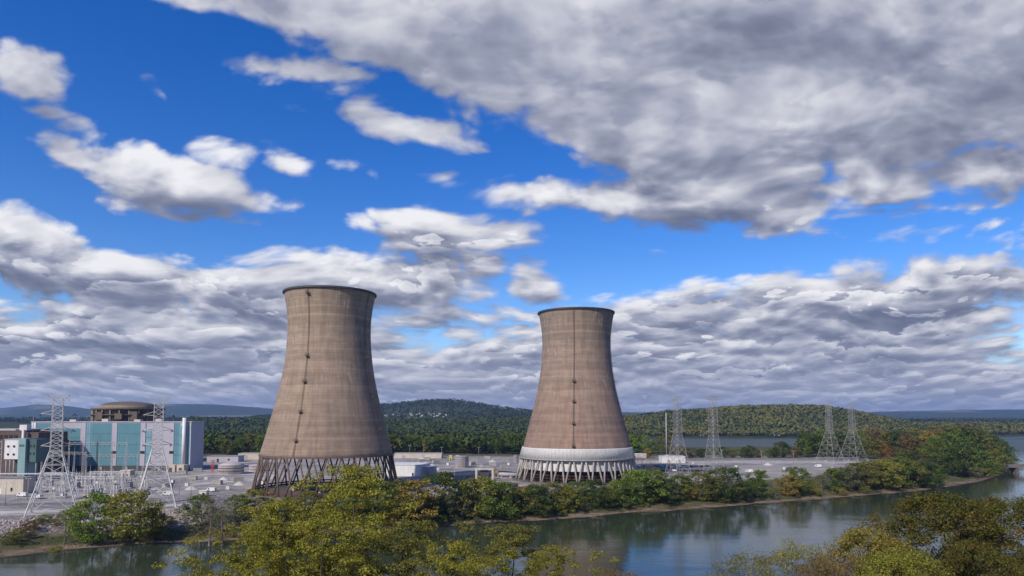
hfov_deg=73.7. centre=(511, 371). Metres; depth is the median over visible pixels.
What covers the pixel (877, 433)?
autumn tree
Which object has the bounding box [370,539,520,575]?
riverside maple
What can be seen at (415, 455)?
long store
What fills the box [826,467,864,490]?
broadleaf tree
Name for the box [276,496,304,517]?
bank tree
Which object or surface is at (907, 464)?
bank tree
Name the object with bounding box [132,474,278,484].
yard road
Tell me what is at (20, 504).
service lane
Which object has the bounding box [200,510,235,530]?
bank tree
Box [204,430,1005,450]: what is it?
island wood
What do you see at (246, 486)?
container
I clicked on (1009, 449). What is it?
woodland tree
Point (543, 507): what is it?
broadleaf tree
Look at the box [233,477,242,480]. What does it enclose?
container
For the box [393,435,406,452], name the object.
woodland tree
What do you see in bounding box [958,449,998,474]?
woodland tree
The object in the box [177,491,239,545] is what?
bare tree
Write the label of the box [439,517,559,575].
riverside maple
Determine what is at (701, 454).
bank tree
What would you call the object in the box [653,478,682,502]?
bank tree
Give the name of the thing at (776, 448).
bank tree
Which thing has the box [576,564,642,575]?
thinning tree
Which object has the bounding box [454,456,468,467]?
storage tank
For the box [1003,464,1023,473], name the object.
river bridge
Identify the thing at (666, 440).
monopole
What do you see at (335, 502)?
bank tree
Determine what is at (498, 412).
distant hills
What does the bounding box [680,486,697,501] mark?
bank tree
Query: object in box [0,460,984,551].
bank scrub
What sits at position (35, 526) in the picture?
bush
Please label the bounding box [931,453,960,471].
woodland tree
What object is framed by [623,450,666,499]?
bare tree
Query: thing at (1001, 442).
woodland tree
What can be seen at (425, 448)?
woodland tree
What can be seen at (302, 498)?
broadleaf tree
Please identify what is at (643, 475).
broadleaf tree
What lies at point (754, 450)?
bank tree
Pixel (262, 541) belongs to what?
riverside maple
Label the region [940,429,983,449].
woodland tree
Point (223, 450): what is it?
woodland tree
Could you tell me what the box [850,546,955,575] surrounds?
golden tree
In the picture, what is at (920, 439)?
autumn tree
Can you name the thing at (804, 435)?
woodland tree
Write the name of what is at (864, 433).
autumn tree
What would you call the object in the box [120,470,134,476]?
relay house
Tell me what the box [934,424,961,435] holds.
woodland tree
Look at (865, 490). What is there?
bush
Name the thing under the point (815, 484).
bank tree
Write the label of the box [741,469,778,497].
bank tree
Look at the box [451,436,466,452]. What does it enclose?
woodland tree
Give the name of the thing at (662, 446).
woodland tree
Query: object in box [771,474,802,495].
bank tree
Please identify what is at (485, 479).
bank tree
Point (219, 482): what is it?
container
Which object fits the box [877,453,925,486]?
bank tree
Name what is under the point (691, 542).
river water
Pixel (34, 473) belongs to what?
pipe bridge
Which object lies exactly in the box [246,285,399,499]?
cooling tower
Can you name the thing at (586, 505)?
bush
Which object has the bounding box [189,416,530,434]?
shore wood
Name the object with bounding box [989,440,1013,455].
woodland tree
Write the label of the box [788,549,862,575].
thinning tree
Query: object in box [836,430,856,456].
woodland tree
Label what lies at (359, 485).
riverside maple
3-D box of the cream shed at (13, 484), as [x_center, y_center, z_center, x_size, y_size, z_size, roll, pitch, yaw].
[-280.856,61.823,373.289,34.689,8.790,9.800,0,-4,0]
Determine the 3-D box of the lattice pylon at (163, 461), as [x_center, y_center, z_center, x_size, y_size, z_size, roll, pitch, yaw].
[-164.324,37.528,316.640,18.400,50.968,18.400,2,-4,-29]
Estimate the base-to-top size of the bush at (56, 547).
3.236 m
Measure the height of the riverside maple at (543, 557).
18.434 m
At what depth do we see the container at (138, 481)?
415.29 m
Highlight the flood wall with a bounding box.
[635,458,860,459]
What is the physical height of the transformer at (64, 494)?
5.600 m
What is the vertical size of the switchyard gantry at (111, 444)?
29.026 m
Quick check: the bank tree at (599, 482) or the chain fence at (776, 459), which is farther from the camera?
the chain fence at (776, 459)
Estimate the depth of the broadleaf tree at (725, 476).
389.46 m
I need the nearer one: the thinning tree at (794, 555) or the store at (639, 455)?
the thinning tree at (794, 555)
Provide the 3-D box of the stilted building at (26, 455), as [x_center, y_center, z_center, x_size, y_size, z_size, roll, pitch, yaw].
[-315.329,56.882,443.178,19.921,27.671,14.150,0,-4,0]
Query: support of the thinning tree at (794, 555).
on the ground at (189, 410)
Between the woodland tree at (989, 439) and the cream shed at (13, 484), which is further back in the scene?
the woodland tree at (989, 439)
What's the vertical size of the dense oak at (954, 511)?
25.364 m
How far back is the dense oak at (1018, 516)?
105.04 m
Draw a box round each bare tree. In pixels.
[47,505,73,543]
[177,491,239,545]
[194,491,253,545]
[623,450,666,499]
[814,470,831,491]
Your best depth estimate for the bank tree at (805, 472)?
419.95 m
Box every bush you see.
[0,531,25,543]
[9,527,37,537]
[19,520,40,529]
[33,517,44,522]
[39,513,53,520]
[42,546,67,554]
[46,519,63,525]
[56,514,71,520]
[139,534,155,542]
[161,515,177,523]
[227,530,239,536]
[435,514,447,524]
[501,512,519,519]
[579,502,592,508]
[634,501,643,506]
[716,496,731,502]
[810,488,821,494]
[833,488,847,494]
[858,487,871,492]
[902,482,915,488]
[957,465,979,474]
[962,467,983,477]
[976,468,1000,476]
[980,467,1004,475]
[991,466,1009,473]
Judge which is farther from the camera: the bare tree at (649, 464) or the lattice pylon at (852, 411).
the lattice pylon at (852, 411)
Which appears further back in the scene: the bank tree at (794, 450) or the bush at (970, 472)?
the bank tree at (794, 450)
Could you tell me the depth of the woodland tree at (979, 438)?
639.81 m
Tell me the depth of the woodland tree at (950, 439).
631.85 m
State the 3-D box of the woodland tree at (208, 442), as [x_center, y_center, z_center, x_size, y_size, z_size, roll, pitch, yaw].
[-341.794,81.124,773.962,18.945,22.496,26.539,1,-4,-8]
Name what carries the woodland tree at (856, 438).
on the ground at (189, 410)
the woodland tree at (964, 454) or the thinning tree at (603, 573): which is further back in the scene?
the woodland tree at (964, 454)
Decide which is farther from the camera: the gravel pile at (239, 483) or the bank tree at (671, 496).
the gravel pile at (239, 483)
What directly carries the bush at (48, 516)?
on the ground at (189, 410)
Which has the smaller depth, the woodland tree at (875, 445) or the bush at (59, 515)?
the bush at (59, 515)
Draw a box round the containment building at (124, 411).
[89,401,165,420]
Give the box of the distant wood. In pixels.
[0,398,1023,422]
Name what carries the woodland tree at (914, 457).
on the ground at (189, 410)
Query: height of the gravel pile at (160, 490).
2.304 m
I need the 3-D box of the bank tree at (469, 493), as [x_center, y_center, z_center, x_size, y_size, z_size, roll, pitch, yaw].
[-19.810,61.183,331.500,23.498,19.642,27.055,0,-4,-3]
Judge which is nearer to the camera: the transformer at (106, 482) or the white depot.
the transformer at (106, 482)
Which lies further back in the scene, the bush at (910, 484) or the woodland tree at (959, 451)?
the woodland tree at (959, 451)
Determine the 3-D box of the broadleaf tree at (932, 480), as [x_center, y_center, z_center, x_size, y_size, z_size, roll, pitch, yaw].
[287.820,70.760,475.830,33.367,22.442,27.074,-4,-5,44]
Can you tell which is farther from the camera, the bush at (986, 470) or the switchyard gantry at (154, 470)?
the bush at (986, 470)
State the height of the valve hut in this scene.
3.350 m
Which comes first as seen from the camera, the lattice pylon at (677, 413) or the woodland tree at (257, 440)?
the lattice pylon at (677, 413)
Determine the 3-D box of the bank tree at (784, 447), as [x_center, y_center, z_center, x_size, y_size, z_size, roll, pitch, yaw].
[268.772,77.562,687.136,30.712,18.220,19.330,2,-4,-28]
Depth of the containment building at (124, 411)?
586.89 m
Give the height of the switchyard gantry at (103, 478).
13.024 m
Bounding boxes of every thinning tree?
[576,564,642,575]
[700,545,803,575]
[735,537,835,575]
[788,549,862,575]
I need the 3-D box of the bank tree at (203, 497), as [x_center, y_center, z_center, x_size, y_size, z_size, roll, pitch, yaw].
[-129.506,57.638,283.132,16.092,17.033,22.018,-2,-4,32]
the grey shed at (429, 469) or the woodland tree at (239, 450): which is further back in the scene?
the woodland tree at (239, 450)
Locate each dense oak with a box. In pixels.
[856,487,1023,575]
[921,536,1023,575]
[932,494,1023,575]
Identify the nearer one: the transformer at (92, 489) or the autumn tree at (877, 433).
the transformer at (92, 489)
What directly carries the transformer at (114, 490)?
on the ground at (189, 410)
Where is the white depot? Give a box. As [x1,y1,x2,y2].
[659,456,684,462]
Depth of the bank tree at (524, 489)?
336.45 m
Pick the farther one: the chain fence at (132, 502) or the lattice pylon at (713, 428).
the lattice pylon at (713, 428)
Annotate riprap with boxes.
[0,506,288,535]
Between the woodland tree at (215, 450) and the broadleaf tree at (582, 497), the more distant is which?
the woodland tree at (215, 450)
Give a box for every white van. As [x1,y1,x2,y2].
[16,492,28,496]
[162,491,173,495]
[206,487,216,491]
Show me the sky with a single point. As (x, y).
(815, 202)
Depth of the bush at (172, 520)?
288.85 m
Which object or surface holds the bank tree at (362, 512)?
on the ground at (189, 410)
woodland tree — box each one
[206,434,216,452]
[208,437,223,452]
[219,438,238,454]
[232,437,246,452]
[236,432,260,452]
[251,434,265,452]
[388,432,400,451]
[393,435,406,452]
[403,437,418,452]
[410,433,425,452]
[420,440,431,452]
[434,433,447,452]
[435,437,449,453]
[447,438,460,452]
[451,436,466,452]
[483,436,492,451]
[486,434,509,453]
[500,440,510,453]
[502,431,519,449]
[510,434,523,452]
[627,433,645,451]
[636,434,652,452]
[641,441,660,453]
[651,436,663,452]
[655,433,674,451]
[794,438,811,457]
[796,430,824,456]
[807,434,828,456]
[813,428,837,456]
[822,432,848,456]
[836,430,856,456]
[842,430,866,456]
[852,440,873,457]
[862,437,884,458]
[885,428,914,455]
[894,449,912,459]
[905,450,922,460]
[915,436,950,461]
[931,431,959,459]
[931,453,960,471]
[933,442,971,476]
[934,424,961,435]
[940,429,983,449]
[945,439,989,466]
[956,429,996,457]
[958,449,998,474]
[965,431,1005,461]
[974,451,1002,474]
[983,434,1008,454]
[986,449,1011,473]
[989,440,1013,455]
[995,451,1018,469]
[1004,446,1020,457]
[1005,456,1022,463]
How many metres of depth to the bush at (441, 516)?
311.97 m
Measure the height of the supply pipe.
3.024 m
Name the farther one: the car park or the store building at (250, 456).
the store building at (250, 456)
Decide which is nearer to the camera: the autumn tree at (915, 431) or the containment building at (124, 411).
the containment building at (124, 411)
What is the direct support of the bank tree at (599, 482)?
on the ground at (189, 410)
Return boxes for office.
[207,455,243,461]
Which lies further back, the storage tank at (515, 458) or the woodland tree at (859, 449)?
the woodland tree at (859, 449)
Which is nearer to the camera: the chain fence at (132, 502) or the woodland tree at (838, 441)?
the chain fence at (132, 502)
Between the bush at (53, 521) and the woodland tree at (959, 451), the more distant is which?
the woodland tree at (959, 451)
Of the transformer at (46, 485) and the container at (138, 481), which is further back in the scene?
the container at (138, 481)
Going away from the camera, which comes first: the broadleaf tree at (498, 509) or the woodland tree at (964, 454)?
the broadleaf tree at (498, 509)
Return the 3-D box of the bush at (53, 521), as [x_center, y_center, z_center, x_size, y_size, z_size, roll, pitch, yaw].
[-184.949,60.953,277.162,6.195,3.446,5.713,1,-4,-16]
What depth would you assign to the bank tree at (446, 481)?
321.79 m
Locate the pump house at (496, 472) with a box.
[494,468,498,476]
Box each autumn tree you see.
[860,430,874,438]
[864,428,893,450]
[875,430,898,453]
[877,444,891,457]
[888,446,899,456]
[895,434,922,454]
[907,428,927,443]
[907,436,927,456]
[916,430,944,452]
[923,425,943,449]
[940,424,968,436]
[953,426,974,433]
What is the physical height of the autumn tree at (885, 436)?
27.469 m
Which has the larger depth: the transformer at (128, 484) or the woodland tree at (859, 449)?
the woodland tree at (859, 449)
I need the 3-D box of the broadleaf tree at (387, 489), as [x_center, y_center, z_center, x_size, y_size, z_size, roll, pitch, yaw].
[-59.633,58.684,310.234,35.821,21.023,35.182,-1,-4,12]
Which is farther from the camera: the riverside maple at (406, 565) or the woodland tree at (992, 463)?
the woodland tree at (992, 463)
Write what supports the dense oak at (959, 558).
on the ground at (189, 410)
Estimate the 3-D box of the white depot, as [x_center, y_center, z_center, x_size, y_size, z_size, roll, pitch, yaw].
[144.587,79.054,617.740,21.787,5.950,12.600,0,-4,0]
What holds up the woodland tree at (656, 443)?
on the ground at (189, 410)
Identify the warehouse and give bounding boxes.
[386,462,430,475]
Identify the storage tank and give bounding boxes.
[218,462,243,474]
[249,464,259,471]
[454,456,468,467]
[513,455,517,462]
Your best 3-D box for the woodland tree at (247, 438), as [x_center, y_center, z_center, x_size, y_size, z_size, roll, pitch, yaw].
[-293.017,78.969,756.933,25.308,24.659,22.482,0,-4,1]
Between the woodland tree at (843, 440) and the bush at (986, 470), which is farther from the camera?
the woodland tree at (843, 440)
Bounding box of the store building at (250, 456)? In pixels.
[238,453,265,459]
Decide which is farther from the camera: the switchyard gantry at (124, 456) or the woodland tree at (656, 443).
the woodland tree at (656, 443)
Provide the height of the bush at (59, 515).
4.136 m
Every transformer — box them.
[42,478,53,486]
[55,486,68,496]
[69,478,80,487]
[82,476,92,484]
[83,485,94,495]
[93,484,102,492]
[105,476,114,484]
[110,485,121,495]
[123,479,132,487]
[139,483,150,492]
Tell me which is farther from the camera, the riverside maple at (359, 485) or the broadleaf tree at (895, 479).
the broadleaf tree at (895, 479)
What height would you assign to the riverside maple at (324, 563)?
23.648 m
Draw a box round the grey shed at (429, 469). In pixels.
[423,465,436,475]
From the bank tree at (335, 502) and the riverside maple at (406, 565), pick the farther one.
the bank tree at (335, 502)
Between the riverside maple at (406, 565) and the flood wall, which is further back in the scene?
the flood wall
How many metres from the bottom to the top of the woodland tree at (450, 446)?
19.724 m
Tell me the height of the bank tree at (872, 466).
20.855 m
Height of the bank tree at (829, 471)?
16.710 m
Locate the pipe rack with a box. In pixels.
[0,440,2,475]
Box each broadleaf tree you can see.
[61,491,129,543]
[101,489,165,542]
[294,490,325,514]
[337,480,418,522]
[471,478,521,520]
[513,481,560,515]
[557,481,599,506]
[604,468,669,501]
[604,476,640,506]
[703,466,756,499]
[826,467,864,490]
[837,461,881,488]
[865,456,908,487]
[903,459,950,487]
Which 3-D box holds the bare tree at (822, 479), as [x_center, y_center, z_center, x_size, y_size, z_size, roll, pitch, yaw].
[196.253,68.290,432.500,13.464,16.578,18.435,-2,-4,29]
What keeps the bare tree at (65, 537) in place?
on the ground at (189, 410)
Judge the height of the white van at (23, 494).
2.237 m
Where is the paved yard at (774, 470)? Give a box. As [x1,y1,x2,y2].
[730,465,854,478]
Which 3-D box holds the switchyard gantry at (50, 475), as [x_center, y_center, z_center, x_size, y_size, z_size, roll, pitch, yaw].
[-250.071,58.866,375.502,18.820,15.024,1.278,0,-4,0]
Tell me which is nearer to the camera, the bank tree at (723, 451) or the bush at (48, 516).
the bush at (48, 516)
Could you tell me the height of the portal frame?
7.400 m
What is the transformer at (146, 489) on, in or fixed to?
on the ground at (189, 410)
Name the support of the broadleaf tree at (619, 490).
on the ground at (189, 410)
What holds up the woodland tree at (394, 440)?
on the ground at (189, 410)
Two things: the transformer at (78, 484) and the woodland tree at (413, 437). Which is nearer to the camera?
the transformer at (78, 484)
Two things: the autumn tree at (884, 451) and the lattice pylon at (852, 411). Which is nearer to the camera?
the lattice pylon at (852, 411)
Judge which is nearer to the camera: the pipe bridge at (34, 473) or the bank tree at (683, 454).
the pipe bridge at (34, 473)
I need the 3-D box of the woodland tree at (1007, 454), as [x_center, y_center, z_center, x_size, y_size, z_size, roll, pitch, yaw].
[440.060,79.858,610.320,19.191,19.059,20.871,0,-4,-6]
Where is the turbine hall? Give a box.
[31,418,204,471]
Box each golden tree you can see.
[810,524,922,575]
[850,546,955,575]
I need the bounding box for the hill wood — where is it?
[622,403,1023,435]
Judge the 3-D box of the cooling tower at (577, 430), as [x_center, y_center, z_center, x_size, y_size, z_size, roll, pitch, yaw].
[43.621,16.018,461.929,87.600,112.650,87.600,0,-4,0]
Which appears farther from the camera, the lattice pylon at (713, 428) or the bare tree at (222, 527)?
the lattice pylon at (713, 428)
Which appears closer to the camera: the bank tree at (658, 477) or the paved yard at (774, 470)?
the bank tree at (658, 477)
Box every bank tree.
[140,506,170,540]
[172,491,222,530]
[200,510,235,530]
[218,493,257,520]
[232,489,279,518]
[257,499,289,524]
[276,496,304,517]
[317,492,348,520]
[340,492,374,518]
[369,478,426,523]
[385,477,441,523]
[413,496,443,522]
[416,468,473,515]
[438,491,481,520]
[447,478,494,516]
[448,474,517,517]
[491,482,530,512]
[512,486,538,513]
[535,481,571,511]
[552,485,580,512]
[574,478,615,507]
[597,487,617,506]
[625,468,672,500]
[643,448,651,457]
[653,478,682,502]
[664,473,698,500]
[671,446,690,455]
[677,447,702,457]
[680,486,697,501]
[682,470,721,500]
[696,448,707,457]
[700,481,730,500]
[714,446,731,457]
[725,449,740,457]
[738,447,753,457]
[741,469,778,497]
[742,445,759,457]
[748,481,758,496]
[764,448,776,457]
[770,441,790,457]
[770,447,780,456]
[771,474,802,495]
[779,465,815,493]
[785,447,801,457]
[806,480,823,492]
[815,467,856,490]
[847,460,894,487]
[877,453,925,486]
[898,460,930,485]
[921,466,946,483]
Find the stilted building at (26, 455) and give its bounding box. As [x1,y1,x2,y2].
[4,438,48,481]
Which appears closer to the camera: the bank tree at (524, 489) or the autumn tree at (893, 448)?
the bank tree at (524, 489)
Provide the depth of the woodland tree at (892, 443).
702.56 m
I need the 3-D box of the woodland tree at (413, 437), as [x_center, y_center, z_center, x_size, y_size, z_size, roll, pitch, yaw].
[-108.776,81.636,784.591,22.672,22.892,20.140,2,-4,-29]
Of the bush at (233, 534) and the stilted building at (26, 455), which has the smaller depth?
the bush at (233, 534)
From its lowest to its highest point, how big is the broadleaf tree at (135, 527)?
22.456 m
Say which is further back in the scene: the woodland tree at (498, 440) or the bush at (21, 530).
the woodland tree at (498, 440)
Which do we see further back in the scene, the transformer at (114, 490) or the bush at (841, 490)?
the bush at (841, 490)
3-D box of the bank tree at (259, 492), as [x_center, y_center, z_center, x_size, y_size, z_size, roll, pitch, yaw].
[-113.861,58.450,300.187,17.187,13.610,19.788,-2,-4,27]
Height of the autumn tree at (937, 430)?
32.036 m
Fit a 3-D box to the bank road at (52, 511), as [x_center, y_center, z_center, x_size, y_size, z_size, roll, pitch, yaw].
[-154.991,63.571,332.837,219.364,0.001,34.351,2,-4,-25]
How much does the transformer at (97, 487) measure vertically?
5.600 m
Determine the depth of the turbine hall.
525.44 m
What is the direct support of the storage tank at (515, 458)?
on the ground at (189, 410)
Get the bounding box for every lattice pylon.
[21,395,82,519]
[132,398,178,511]
[665,397,694,480]
[701,396,726,480]
[815,402,846,462]
[837,402,867,461]
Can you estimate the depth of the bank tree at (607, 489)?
359.98 m
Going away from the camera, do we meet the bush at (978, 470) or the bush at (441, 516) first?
the bush at (441, 516)
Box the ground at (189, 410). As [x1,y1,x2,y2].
[0,401,1023,556]
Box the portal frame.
[475,468,493,478]
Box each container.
[132,480,143,484]
[162,483,173,487]
[177,470,187,473]
[187,476,197,479]
[193,468,201,471]
[212,480,222,484]
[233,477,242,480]
[242,484,251,488]
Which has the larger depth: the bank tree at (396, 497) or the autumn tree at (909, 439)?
the autumn tree at (909, 439)
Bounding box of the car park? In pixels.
[636,465,733,473]
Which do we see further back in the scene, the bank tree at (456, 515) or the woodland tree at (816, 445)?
the woodland tree at (816, 445)
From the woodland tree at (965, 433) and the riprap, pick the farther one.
the woodland tree at (965, 433)
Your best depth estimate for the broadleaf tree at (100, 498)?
263.02 m
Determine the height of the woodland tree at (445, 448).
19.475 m
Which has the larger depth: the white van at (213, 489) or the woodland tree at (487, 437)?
the woodland tree at (487, 437)
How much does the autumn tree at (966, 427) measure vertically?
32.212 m
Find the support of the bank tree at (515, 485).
on the ground at (189, 410)
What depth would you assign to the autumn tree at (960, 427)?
800.93 m
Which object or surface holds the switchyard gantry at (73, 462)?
on the ground at (189, 410)
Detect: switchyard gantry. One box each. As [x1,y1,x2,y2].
[38,466,74,492]
[40,449,86,476]
[67,439,97,480]
[74,469,114,492]
[86,450,138,475]
[89,465,123,488]
[95,439,127,477]
[112,469,138,489]
[141,460,169,480]
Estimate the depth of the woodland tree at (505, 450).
757.17 m
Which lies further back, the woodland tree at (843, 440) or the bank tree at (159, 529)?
the woodland tree at (843, 440)
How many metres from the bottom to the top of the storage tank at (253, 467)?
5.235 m
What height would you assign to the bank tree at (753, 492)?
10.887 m
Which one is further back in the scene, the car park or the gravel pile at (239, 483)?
the car park
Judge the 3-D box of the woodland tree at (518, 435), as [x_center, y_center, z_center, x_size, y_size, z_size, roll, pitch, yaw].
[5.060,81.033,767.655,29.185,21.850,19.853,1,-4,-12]
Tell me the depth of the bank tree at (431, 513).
305.68 m
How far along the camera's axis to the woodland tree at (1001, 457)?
585.11 m
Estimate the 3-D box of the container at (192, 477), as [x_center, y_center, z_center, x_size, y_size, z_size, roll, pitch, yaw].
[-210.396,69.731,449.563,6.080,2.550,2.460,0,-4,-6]
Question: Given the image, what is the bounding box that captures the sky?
[0,0,1023,412]
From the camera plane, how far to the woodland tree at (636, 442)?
737.32 m
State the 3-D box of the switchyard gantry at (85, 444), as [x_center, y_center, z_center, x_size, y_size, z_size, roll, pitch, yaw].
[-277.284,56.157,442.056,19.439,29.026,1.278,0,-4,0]
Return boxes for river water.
[0,436,1023,575]
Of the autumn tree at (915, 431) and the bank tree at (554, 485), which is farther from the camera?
the autumn tree at (915, 431)
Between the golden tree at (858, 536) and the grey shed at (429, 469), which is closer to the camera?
the golden tree at (858, 536)
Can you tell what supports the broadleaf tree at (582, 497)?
on the ground at (189, 410)
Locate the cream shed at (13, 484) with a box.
[0,476,35,493]
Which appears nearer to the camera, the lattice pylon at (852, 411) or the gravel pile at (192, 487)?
the gravel pile at (192, 487)
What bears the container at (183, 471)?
on the ground at (189, 410)
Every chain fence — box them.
[9,489,240,507]
[641,458,857,460]
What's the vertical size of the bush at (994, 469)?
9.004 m
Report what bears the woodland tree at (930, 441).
on the ground at (189, 410)
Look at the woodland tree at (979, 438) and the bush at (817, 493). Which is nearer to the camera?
the bush at (817, 493)
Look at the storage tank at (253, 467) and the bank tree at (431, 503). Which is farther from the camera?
the storage tank at (253, 467)
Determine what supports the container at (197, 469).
on the ground at (189, 410)
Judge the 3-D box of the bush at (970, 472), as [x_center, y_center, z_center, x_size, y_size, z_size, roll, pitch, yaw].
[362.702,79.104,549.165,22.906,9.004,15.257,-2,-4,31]
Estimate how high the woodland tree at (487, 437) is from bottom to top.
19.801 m
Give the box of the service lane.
[0,500,153,505]
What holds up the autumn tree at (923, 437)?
on the ground at (189, 410)
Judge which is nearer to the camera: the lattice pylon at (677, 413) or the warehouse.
the lattice pylon at (677, 413)
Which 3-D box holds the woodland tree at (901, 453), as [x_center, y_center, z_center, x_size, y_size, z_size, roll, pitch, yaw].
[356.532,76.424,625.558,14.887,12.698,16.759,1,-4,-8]
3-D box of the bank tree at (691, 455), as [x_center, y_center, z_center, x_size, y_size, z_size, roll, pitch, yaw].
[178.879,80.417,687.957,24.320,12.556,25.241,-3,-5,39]
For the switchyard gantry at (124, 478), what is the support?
on the ground at (189, 410)
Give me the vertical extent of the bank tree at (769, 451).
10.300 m
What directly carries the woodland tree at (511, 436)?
on the ground at (189, 410)
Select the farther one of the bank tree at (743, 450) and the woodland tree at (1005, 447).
the woodland tree at (1005, 447)
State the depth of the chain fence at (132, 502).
333.73 m
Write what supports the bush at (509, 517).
on the ground at (189, 410)
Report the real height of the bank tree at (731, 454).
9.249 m
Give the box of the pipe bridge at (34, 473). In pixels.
[0,473,71,489]
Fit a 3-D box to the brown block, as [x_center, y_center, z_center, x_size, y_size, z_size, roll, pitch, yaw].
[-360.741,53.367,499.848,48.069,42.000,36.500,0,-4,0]
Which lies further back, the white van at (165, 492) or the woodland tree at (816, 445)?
the woodland tree at (816, 445)
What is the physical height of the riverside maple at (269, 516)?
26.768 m
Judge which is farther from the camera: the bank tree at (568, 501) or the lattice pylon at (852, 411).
the lattice pylon at (852, 411)
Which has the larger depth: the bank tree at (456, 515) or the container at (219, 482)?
the container at (219, 482)
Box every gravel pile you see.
[150,487,163,491]
[184,485,199,489]
[234,481,244,485]
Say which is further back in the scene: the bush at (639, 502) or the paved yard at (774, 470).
the paved yard at (774, 470)
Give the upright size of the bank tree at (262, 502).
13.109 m
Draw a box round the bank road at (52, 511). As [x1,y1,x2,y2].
[0,491,409,513]
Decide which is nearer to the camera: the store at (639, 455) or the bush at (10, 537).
the bush at (10, 537)
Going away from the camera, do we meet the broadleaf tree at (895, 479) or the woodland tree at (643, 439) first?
the broadleaf tree at (895, 479)
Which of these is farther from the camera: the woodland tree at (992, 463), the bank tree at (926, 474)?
the woodland tree at (992, 463)
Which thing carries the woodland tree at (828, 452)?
on the ground at (189, 410)
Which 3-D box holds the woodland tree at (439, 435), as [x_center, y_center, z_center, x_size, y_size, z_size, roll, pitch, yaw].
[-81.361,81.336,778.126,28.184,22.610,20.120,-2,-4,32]
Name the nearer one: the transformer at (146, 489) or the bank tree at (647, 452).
the transformer at (146, 489)
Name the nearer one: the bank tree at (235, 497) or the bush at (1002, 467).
the bank tree at (235, 497)
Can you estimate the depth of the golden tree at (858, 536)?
95.01 m
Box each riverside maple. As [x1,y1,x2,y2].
[151,495,356,575]
[173,522,317,575]
[229,511,397,575]
[239,455,440,575]
[302,513,494,575]
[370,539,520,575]
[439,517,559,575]
[488,540,618,575]
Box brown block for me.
[0,416,67,475]
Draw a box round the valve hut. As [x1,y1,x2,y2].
[198,490,208,494]
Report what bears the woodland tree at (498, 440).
on the ground at (189, 410)
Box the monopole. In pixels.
[665,423,667,455]
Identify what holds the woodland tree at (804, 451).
on the ground at (189, 410)
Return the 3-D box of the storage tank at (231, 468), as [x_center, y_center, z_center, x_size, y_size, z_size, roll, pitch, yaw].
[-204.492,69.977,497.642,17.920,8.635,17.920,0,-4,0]
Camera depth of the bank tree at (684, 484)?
380.86 m
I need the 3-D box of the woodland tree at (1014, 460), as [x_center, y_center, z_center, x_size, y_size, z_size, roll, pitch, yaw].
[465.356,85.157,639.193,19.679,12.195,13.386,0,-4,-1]
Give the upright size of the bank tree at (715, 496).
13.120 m
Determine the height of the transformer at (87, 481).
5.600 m
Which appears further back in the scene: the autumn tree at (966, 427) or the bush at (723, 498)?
the autumn tree at (966, 427)
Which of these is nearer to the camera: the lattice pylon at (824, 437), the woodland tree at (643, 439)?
the lattice pylon at (824, 437)
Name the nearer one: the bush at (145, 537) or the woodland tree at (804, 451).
the bush at (145, 537)
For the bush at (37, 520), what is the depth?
275.39 m
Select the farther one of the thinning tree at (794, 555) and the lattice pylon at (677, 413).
the lattice pylon at (677, 413)
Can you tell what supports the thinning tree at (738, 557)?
on the ground at (189, 410)
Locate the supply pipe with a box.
[452,472,518,477]
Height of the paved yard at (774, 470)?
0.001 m
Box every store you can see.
[394,453,442,457]
[634,453,645,457]
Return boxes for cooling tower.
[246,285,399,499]
[512,307,640,484]
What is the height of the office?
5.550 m
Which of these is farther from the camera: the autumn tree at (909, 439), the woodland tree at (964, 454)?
the autumn tree at (909, 439)
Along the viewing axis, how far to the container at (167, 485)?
399.49 m
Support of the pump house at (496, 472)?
on the ground at (189, 410)
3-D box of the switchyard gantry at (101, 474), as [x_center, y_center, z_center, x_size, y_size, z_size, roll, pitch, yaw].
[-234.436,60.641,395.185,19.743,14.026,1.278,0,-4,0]
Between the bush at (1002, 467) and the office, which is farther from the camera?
the office
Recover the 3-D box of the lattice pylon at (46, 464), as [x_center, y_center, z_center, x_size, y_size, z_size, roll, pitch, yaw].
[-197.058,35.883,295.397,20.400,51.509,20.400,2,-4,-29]
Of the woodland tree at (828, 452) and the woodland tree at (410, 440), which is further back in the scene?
the woodland tree at (410, 440)
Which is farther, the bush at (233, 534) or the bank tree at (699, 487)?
the bank tree at (699, 487)

